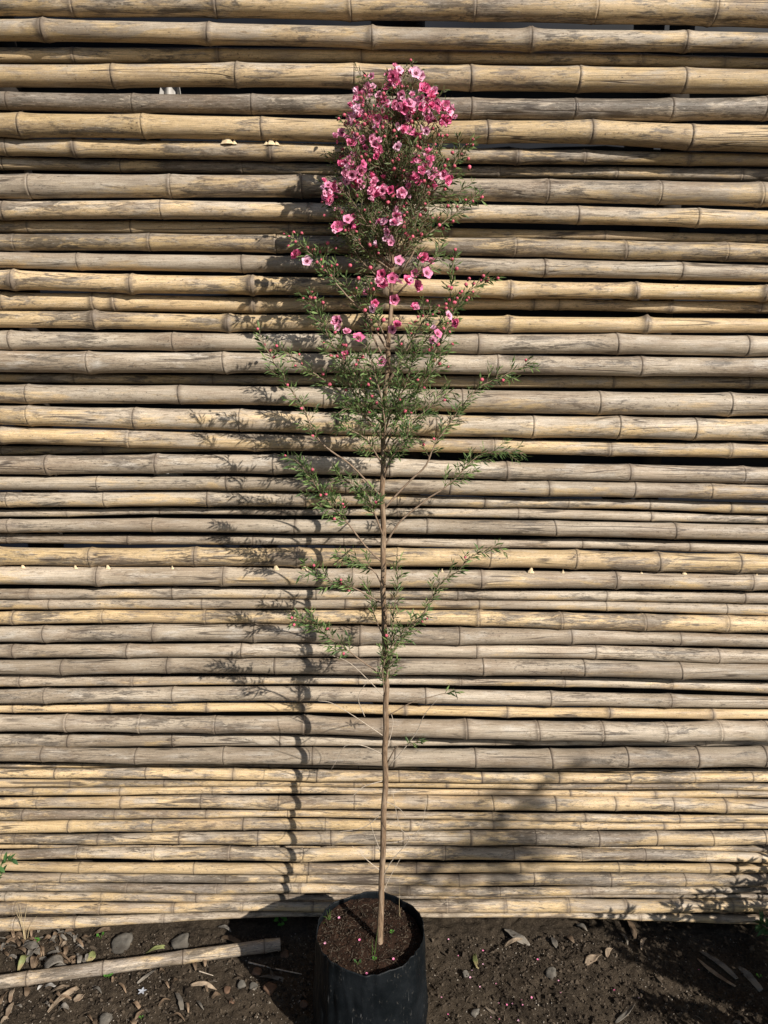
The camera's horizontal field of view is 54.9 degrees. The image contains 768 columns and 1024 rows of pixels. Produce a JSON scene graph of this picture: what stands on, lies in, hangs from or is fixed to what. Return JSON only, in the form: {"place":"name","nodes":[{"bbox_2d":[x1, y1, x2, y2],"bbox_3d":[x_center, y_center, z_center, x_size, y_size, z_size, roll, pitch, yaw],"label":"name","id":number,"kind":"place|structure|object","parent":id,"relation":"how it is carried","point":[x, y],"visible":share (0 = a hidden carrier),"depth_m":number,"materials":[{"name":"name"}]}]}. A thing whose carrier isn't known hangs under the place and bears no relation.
{"place":"outdoors","nodes":[
{"label":"outdoors","id":0,"kind":"place"},
{"bbox_2d":[0,897,767,1023],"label":"ground","id":1,"kind":"structure","parent":0,"point":[480,928],"depth_m":2.07,"materials":[{"name":"soil"}]},
{"bbox_2d":[0,991,7,1003],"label":"dry leaf","id":2,"kind":"object","parent":1,"relation":"on","point":[1,998],"visible":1,"depth_m":1.98,"materials":[{"name":"brown plant"}]},
{"bbox_2d":[0,1016,8,1023],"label":"dry leaf","id":3,"kind":"object","parent":1,"relation":"on","point":[4,1018],"visible":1,"depth_m":1.91,"materials":[{"name":"brown plant"}]},
{"bbox_2d":[0,852,17,877],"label":"leafy plant","id":4,"kind":"object","parent":1,"relation":"on","point":[9,857],"visible":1,"depth_m":1.96,"materials":[{"name":"green plant"}]},
{"bbox_2d":[5,1002,13,1015],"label":"dry leaf","id":5,"kind":"object","parent":1,"relation":"on","point":[8,1009],"visible":1,"depth_m":1.94,"materials":[{"name":"brown plant"}]},
{"bbox_2d":[5,934,16,943],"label":"dry leaf","id":6,"kind":"object","parent":1,"relation":"on","point":[9,936],"visible":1,"depth_m":2.18,"materials":[{"name":"brown plant"}]},
{"bbox_2d":[8,987,14,1001],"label":"dry leaf","id":7,"kind":"object","parent":1,"relation":"on","point":[11,992],"visible":1,"depth_m":1.99,"materials":[{"name":"brown plant"}]},
{"bbox_2d":[5,954,17,959],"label":"dry leaf","id":8,"kind":"object","parent":1,"relation":"on","point":[13,956],"visible":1,"depth_m":2.11,"materials":[{"name":"grey plant"}]},
{"bbox_2d":[15,931,23,937],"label":"dry leaf","id":9,"kind":"object","parent":1,"relation":"on","point":[19,933],"visible":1,"depth_m":2.18,"materials":[{"name":"brown plant"}]},
{"bbox_2d":[17,955,27,970],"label":"dry leaf","id":10,"kind":"object","parent":1,"relation":"on","point":[22,959],"visible":1,"depth_m":2.07,"materials":[{"name":"plant"}]},
{"bbox_2d":[17,946,27,952],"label":"dry leaf","id":11,"kind":"object","parent":1,"relation":"on","point":[23,949],"visible":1,"depth_m":2.13,"materials":[{"name":"brown plant"}]},
{"bbox_2d":[16,904,35,939],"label":"dry grass","id":12,"kind":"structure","parent":1,"relation":"on","point":[24,934],"depth_m":2.17,"materials":[{"name":"beige plant"}]},
{"bbox_2d":[24,986,30,995],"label":"dry leaf","id":13,"kind":"object","parent":1,"relation":"on","point":[26,990],"visible":1,"depth_m":2.00,"materials":[{"name":"brown plant"}]},
{"bbox_2d":[19,941,42,955],"bbox_3d":[-1.021,1.260,2.135,0.078,0.027,0.030,5,13,21],"label":"dry leaf","id":14,"kind":"object","parent":1,"relation":"on","point":[33,945],"visible":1,"depth_m":2.13,"materials":[{"name":"grey plant"}]},
{"bbox_2d":[26,949,38,962],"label":"dry leaf","id":15,"kind":"object","parent":1,"relation":"on","point":[30,952],"visible":1,"depth_m":2.10,"materials":[{"name":"grey plant"}]},
{"bbox_2d":[30,955,41,967],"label":"dry leaf","id":16,"kind":"object","parent":1,"relation":"on","point":[33,959],"visible":1,"depth_m":2.08,"materials":[{"name":"brown plant"}]},
{"bbox_2d":[44,982,55,986],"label":"dry leaf","id":17,"kind":"object","parent":1,"relation":"on","point":[50,984],"visible":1,"depth_m":2.02,"materials":[{"name":"grey plant"}]},
{"bbox_2d":[47,950,59,954],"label":"dry leaf","id":18,"kind":"object","parent":1,"relation":"on","point":[51,952],"visible":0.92,"depth_m":2.13,"materials":[{"name":"plant"}]},
{"bbox_2d":[44,954,63,968],"bbox_3d":[-0.925,1.267,2.071,0.050,0.030,0.043,-6,14,-28],"label":"stone","id":19,"kind":"object","parent":1,"relation":"on","point":[52,960],"visible":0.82,"depth_m":2.07,"materials":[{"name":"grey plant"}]},
{"bbox_2d":[52,963,67,967],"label":"dry leaf","id":20,"kind":"object","parent":1,"relation":"on","point":[59,965],"visible":0.68,"depth_m":2.07,"materials":[{"name":"grey plant"}]},
{"bbox_2d":[52,984,68,991],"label":"dry leaf","id":21,"kind":"object","parent":1,"relation":"on","point":[60,986],"visible":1,"depth_m":2.01,"materials":[{"name":"brown plant"}]},
{"bbox_2d":[47,986,78,1012],"bbox_3d":[-0.860,1.297,1.974,0.018,0.009,0.091,8,14,33],"label":"dry leaf","id":22,"kind":"object","parent":1,"relation":"on","point":[70,991],"visible":1,"depth_m":1.98,"materials":[{"name":"beige plant"}]},
{"bbox_2d":[58,1002,68,1010],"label":"dry leaf","id":23,"kind":"object","parent":1,"relation":"on","point":[64,1005],"visible":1,"depth_m":1.94,"materials":[{"name":"grey plant"}]},
{"bbox_2d":[63,946,67,954],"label":"dry leaf","id":24,"kind":"object","parent":1,"relation":"on","point":[65,948],"visible":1,"depth_m":2.13,"materials":[{"name":"brown plant"}]},
{"bbox_2d":[58,930,77,939],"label":"dry leaf","id":25,"kind":"object","parent":1,"relation":"on","point":[63,931],"visible":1,"depth_m":2.20,"materials":[{"name":"brown plant"}]},
{"bbox_2d":[73,993,85,1001],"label":"dry leaf","id":26,"kind":"object","parent":1,"relation":"on","point":[78,997],"visible":1,"depth_m":1.98,"materials":[{"name":"beige plant"}]},
{"bbox_2d":[77,955,81,963],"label":"dry leaf","id":27,"kind":"object","parent":1,"relation":"on","point":[79,957],"visible":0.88,"depth_m":2.09,"materials":[{"name":"grey plant"}]},
{"bbox_2d":[86,951,95,962],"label":"dry leaf","id":28,"kind":"object","parent":1,"relation":"on","point":[92,954],"visible":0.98,"depth_m":2.11,"materials":[{"name":"yellow plant"}]},
{"bbox_2d":[93,927,109,934],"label":"dry leaf","id":29,"kind":"object","parent":1,"relation":"on","point":[102,929],"visible":1,"depth_m":2.21,"materials":[{"name":"brown plant"}]},
{"bbox_2d":[99,1012,112,1023],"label":"stone","id":30,"kind":"object","parent":1,"relation":"on","point":[105,1018],"visible":1,"depth_m":1.92,"materials":[{"name":"grey stone"}]},
{"bbox_2d":[111,932,132,953],"bbox_3d":[-0.768,1.263,2.163,0.060,0.020,0.070,-5,25,1],"label":"stone","id":31,"kind":"object","parent":1,"relation":"on","point":[121,942],"visible":1,"depth_m":2.16,"materials":[{"name":"grey stone"}]},
{"bbox_2d":[132,1000,140,1008],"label":"dry leaf","id":32,"kind":"object","parent":1,"relation":"on","point":[137,1004],"visible":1,"depth_m":1.95,"materials":[{"name":"brown plant"}]},
{"bbox_2d":[134,1010,143,1019],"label":"dry leaf","id":33,"kind":"object","parent":1,"relation":"on","point":[138,1014],"visible":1,"depth_m":1.93,"materials":[{"name":"brown plant"}]},
{"bbox_2d":[0,937,280,988],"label":"bamboo pole","id":34,"kind":"object","parent":1,"relation":"on","point":[93,969],"visible":1,"depth_m":2.06,"materials":[{"name":"beige wood"}]},
{"bbox_2d":[137,969,155,983],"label":"dry leaf","id":35,"kind":"object","parent":1,"relation":"on","point":[144,977],"visible":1,"depth_m":2.04,"materials":[{"name":"beige plant"}]},
{"bbox_2d":[145,945,164,953],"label":"dry leaf","id":36,"kind":"object","parent":1,"relation":"on","point":[157,947],"visible":1,"depth_m":2.14,"materials":[{"name":"green plant"}]},
{"bbox_2d":[175,991,183,1009],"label":"dry leaf","id":37,"kind":"object","parent":1,"relation":"on","point":[180,1001],"visible":1,"depth_m":1.97,"materials":[{"name":"grey plant"}]},
{"bbox_2d":[171,932,188,950],"bbox_3d":[-0.598,1.262,2.171,0.053,0.025,0.056,-14,9,-16],"label":"stone","id":38,"kind":"object","parent":1,"relation":"on","point":[179,942],"visible":0.98,"depth_m":2.16,"materials":[{"name":"grey stone"}]},
{"bbox_2d":[190,981,216,989],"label":"dry leaf","id":39,"kind":"object","parent":1,"relation":"on","point":[203,983],"visible":1,"depth_m":2.02,"materials":[{"name":"beige plant"}]},
{"bbox_2d":[211,991,220,998],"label":"dry leaf","id":40,"kind":"object","parent":1,"relation":"on","point":[215,993],"visible":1,"depth_m":1.99,"materials":[{"name":"brown plant"}]},
{"bbox_2d":[218,924,230,931],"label":"dry leaf","id":41,"kind":"object","parent":1,"relation":"on","point":[224,926],"visible":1,"depth_m":2.23,"materials":[{"name":"plant"}]},
{"bbox_2d":[223,985,230,993],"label":"pebble","id":42,"kind":"object","parent":1,"relation":"on","point":[227,989],"visible":1,"depth_m":2.01,"materials":[{"name":"brown stone"}]},
{"bbox_2d":[221,935,240,942],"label":"dry leaf","id":43,"kind":"object","parent":1,"relation":"on","point":[232,938],"visible":0.97,"depth_m":2.18,"materials":[{"name":"brown plant"}]},
{"bbox_2d":[237,980,245,988],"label":"pebble","id":44,"kind":"object","parent":1,"relation":"on","point":[241,984],"visible":1,"depth_m":2.02,"materials":[{"name":"grey stone"}]},
{"bbox_2d":[249,981,257,989],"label":"pebble","id":45,"kind":"object","parent":1,"relation":"on","point":[253,984],"visible":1,"depth_m":2.02,"materials":[{"name":"grey stone"}]},
{"bbox_2d":[252,967,261,975],"bbox_3d":[-0.355,1.286,2.067,0.028,0.014,0.028,15,12,14],"label":"pebble","id":46,"kind":"object","parent":1,"relation":"on","point":[256,971],"visible":1,"depth_m":2.06,"materials":[{"name":"brown stone"}]},
{"bbox_2d":[263,982,276,995],"bbox_3d":[-0.311,1.295,2.008,0.034,0.018,0.032,10,10,22],"label":"stone","id":47,"kind":"object","parent":1,"relation":"on","point":[269,988],"visible":1,"depth_m":2.00,"materials":[{"name":"brown stone"}]},
{"bbox_2d":[259,974,283,981],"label":"dry leaf","id":48,"kind":"object","parent":1,"relation":"on","point":[275,977],"visible":1,"depth_m":2.04,"materials":[{"name":"brown plant"}]},
{"bbox_2d":[248,962,300,973],"bbox_3d":[-0.306,1.282,2.076,0.164,0.008,0.005,3,12,15],"label":"twig","id":49,"kind":"object","parent":1,"relation":"on","point":[272,968],"visible":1,"depth_m":2.08,"materials":[{"name":"wood"}]},
{"bbox_2d":[274,917,286,925],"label":"seedling","id":50,"kind":"object","parent":1,"relation":"on","point":[279,923],"visible":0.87,"depth_m":2.22,"materials":[{"name":"green plant"}]},
{"bbox_2d":[280,949,288,958],"bbox_3d":[-0.285,1.274,2.128,0.028,0.014,0.032,-10,22,0],"label":"stone","id":51,"kind":"object","parent":1,"relation":"on","point":[285,953],"visible":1,"depth_m":2.12,"materials":[{"name":"stone"}]},
{"bbox_2d":[300,1000,307,1008],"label":"pebble","id":52,"kind":"object","parent":1,"relation":"on","point":[303,1004],"visible":1,"depth_m":1.96,"materials":[{"name":"brown stone"}]},
{"bbox_2d":[313,891,427,1023],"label":"grow bag","id":53,"kind":"object","parent":1,"relation":"on","point":[387,989],"visible":0.99,"depth_m":1.79,"materials":[{"name":"black plastic"}]},
{"bbox_2d":[253,58,540,944],"bbox_3d":[0.036,0.059,1.729,0.646,2.087,0.275,0,12,0],"label":"flowering shrub","id":54,"kind":"object","parent":53,"relation":"on","point":[421,170],"visible":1,"depth_m":1.64,"materials":[{"name":"green plant"}]},
{"bbox_2d":[0,0,767,931],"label":"bamboo fence","id":55,"kind":"object","parent":1,"relation":"on","point":[530,58],"visible":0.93,"depth_m":1.91,"materials":[{"name":"beige wood"}]},
{"bbox_2d":[154,473,182,475],"bbox_3d":[-0.583,-0.104,1.992,0.088,0.062,0.028,0,12,0],"label":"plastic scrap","id":56,"kind":"object","parent":55,"relation":"attached to","point":[172,474],"visible":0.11,"depth_m":1.99,"materials":[{"name":"black plastic"}]},
{"bbox_2d":[159,87,180,93],"bbox_3d":[-0.520,-1.022,1.798,0.061,0.062,0.028,0,12,0],"label":"plastic scrap","id":57,"kind":"object","parent":55,"relation":"attached to","point":[169,90],"visible":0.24,"depth_m":1.80,"materials":[{"name":"white plastic"}]},
{"bbox_2d":[0,17,767,897],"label":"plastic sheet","id":58,"kind":"object","parent":55,"relation":"hanging from","point":[680,461],"visible":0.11,"depth_m":2.06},
{"bbox_2d":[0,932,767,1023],"bbox_3d":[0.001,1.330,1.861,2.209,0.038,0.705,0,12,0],"label":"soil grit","id":59,"kind":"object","parent":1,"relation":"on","point":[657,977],"visible":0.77,"depth_m":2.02,"materials":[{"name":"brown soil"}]},
{"bbox_2d":[2,937,766,1023],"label":"plant debris","id":60,"kind":"object","parent":1,"relation":"on","point":[272,973],"visible":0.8,"depth_m":2.01,"materials":[{"name":"brown plant"}]},
{"bbox_2d":[462,970,468,977],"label":"stone","id":61,"kind":"object","parent":1,"relation":"on","point":[465,972],"visible":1,"depth_m":2.06,"materials":[{"name":"grey stone"}]},
{"bbox_2d":[471,1008,479,1017],"bbox_3d":[0.238,1.309,1.933,0.021,0.010,0.028,0,16,29],"label":"stone","id":62,"kind":"object","parent":1,"relation":"on","point":[475,1013],"visible":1,"depth_m":1.93,"materials":[{"name":"grey stone"}]},
{"bbox_2d":[473,953,478,968],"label":"dry leaf","id":63,"kind":"object","parent":1,"relation":"on","point":[475,960],"visible":1,"depth_m":2.10,"materials":[{"name":"green plant"}]},
{"bbox_2d":[505,938,522,946],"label":"dry leaf","id":64,"kind":"object","parent":1,"relation":"on","point":[512,940],"visible":1,"depth_m":2.17,"materials":[{"name":"beige plant"}]},
{"bbox_2d":[504,928,529,945],"bbox_3d":[0.390,1.258,2.191,0.028,0.015,0.096,-11,16,-41],"label":"dry leaf","id":65,"kind":"object","parent":1,"relation":"on","point":[512,933],"visible":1,"depth_m":2.19,"materials":[{"name":"brown plant"}]},
{"bbox_2d":[545,966,555,978],"bbox_3d":[0.465,1.284,2.060,0.030,0.016,0.040,-3,12,26],"label":"stone","id":66,"kind":"object","parent":1,"relation":"on","point":[550,972],"visible":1,"depth_m":2.05,"materials":[{"name":"grey stone"}]},
{"bbox_2d":[551,937,557,947],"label":"dry leaf","id":67,"kind":"object","parent":1,"relation":"on","point":[554,942],"visible":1,"depth_m":2.16,"materials":[{"name":"grey plant"}]},
{"bbox_2d":[566,935,574,942],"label":"dry leaf","id":68,"kind":"object","parent":1,"relation":"on","point":[569,937],"visible":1,"depth_m":2.18,"materials":[{"name":"brown plant"}]},
{"bbox_2d":[576,923,586,930],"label":"dry leaf","id":69,"kind":"object","parent":1,"relation":"on","point":[581,925],"visible":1,"depth_m":2.23,"materials":[{"name":"grey plant"}]},
{"bbox_2d":[584,954,601,965],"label":"dry leaf","id":70,"kind":"object","parent":1,"relation":"on","point":[591,957],"visible":1,"depth_m":2.10,"materials":[{"name":"beige plant"}]},
{"bbox_2d":[605,947,612,957],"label":"dry leaf","id":71,"kind":"object","parent":1,"relation":"on","point":[607,951],"visible":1,"depth_m":2.12,"materials":[{"name":"beige plant"}]},
{"bbox_2d":[615,1003,634,1022],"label":"dry leaf","id":72,"kind":"object","parent":1,"relation":"on","point":[623,1015],"visible":1,"depth_m":1.93,"materials":[{"name":"grey plant"}]},
{"bbox_2d":[627,920,636,938],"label":"dry leaf","id":73,"kind":"object","parent":1,"relation":"on","point":[633,929],"visible":0.94,"depth_m":2.21,"materials":[{"name":"brown plant"}]},
{"bbox_2d":[640,937,646,949],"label":"dry leaf","id":74,"kind":"object","parent":1,"relation":"on","point":[642,940],"visible":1,"depth_m":2.16,"materials":[{"name":"brown plant"}]},
{"bbox_2d":[697,958,735,986],"bbox_3d":[0.922,1.286,2.063,0.022,0.009,0.118,-8,14,-32],"label":"dry leaf","id":75,"kind":"object","parent":1,"relation":"on","point":[712,971],"visible":1,"depth_m":2.06,"materials":[{"name":"brown plant"}]},
{"bbox_2d":[699,950,737,978],"bbox_3d":[0.946,1.278,2.092,0.021,0.011,0.122,-7,14,-29],"label":"dry leaf","id":76,"kind":"object","parent":1,"relation":"on","point":[725,967],"visible":1,"depth_m":2.08,"materials":[{"name":"grey plant"}]},
{"bbox_2d":[738,966,762,991],"bbox_3d":[1.009,1.284,2.042,0.020,0.014,0.087,-3,12,-15],"label":"dry leaf","id":77,"kind":"object","parent":1,"relation":"on","point":[750,977],"visible":1,"depth_m":2.04,"materials":[{"name":"grey plant"}]},
{"bbox_2d":[753,910,767,939],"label":"broadleaf shrub","id":78,"kind":"object","parent":1,"relation":"on","point":[762,924],"visible":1,"depth_m":2.10,"materials":[{"name":"green plant"}]}
]}

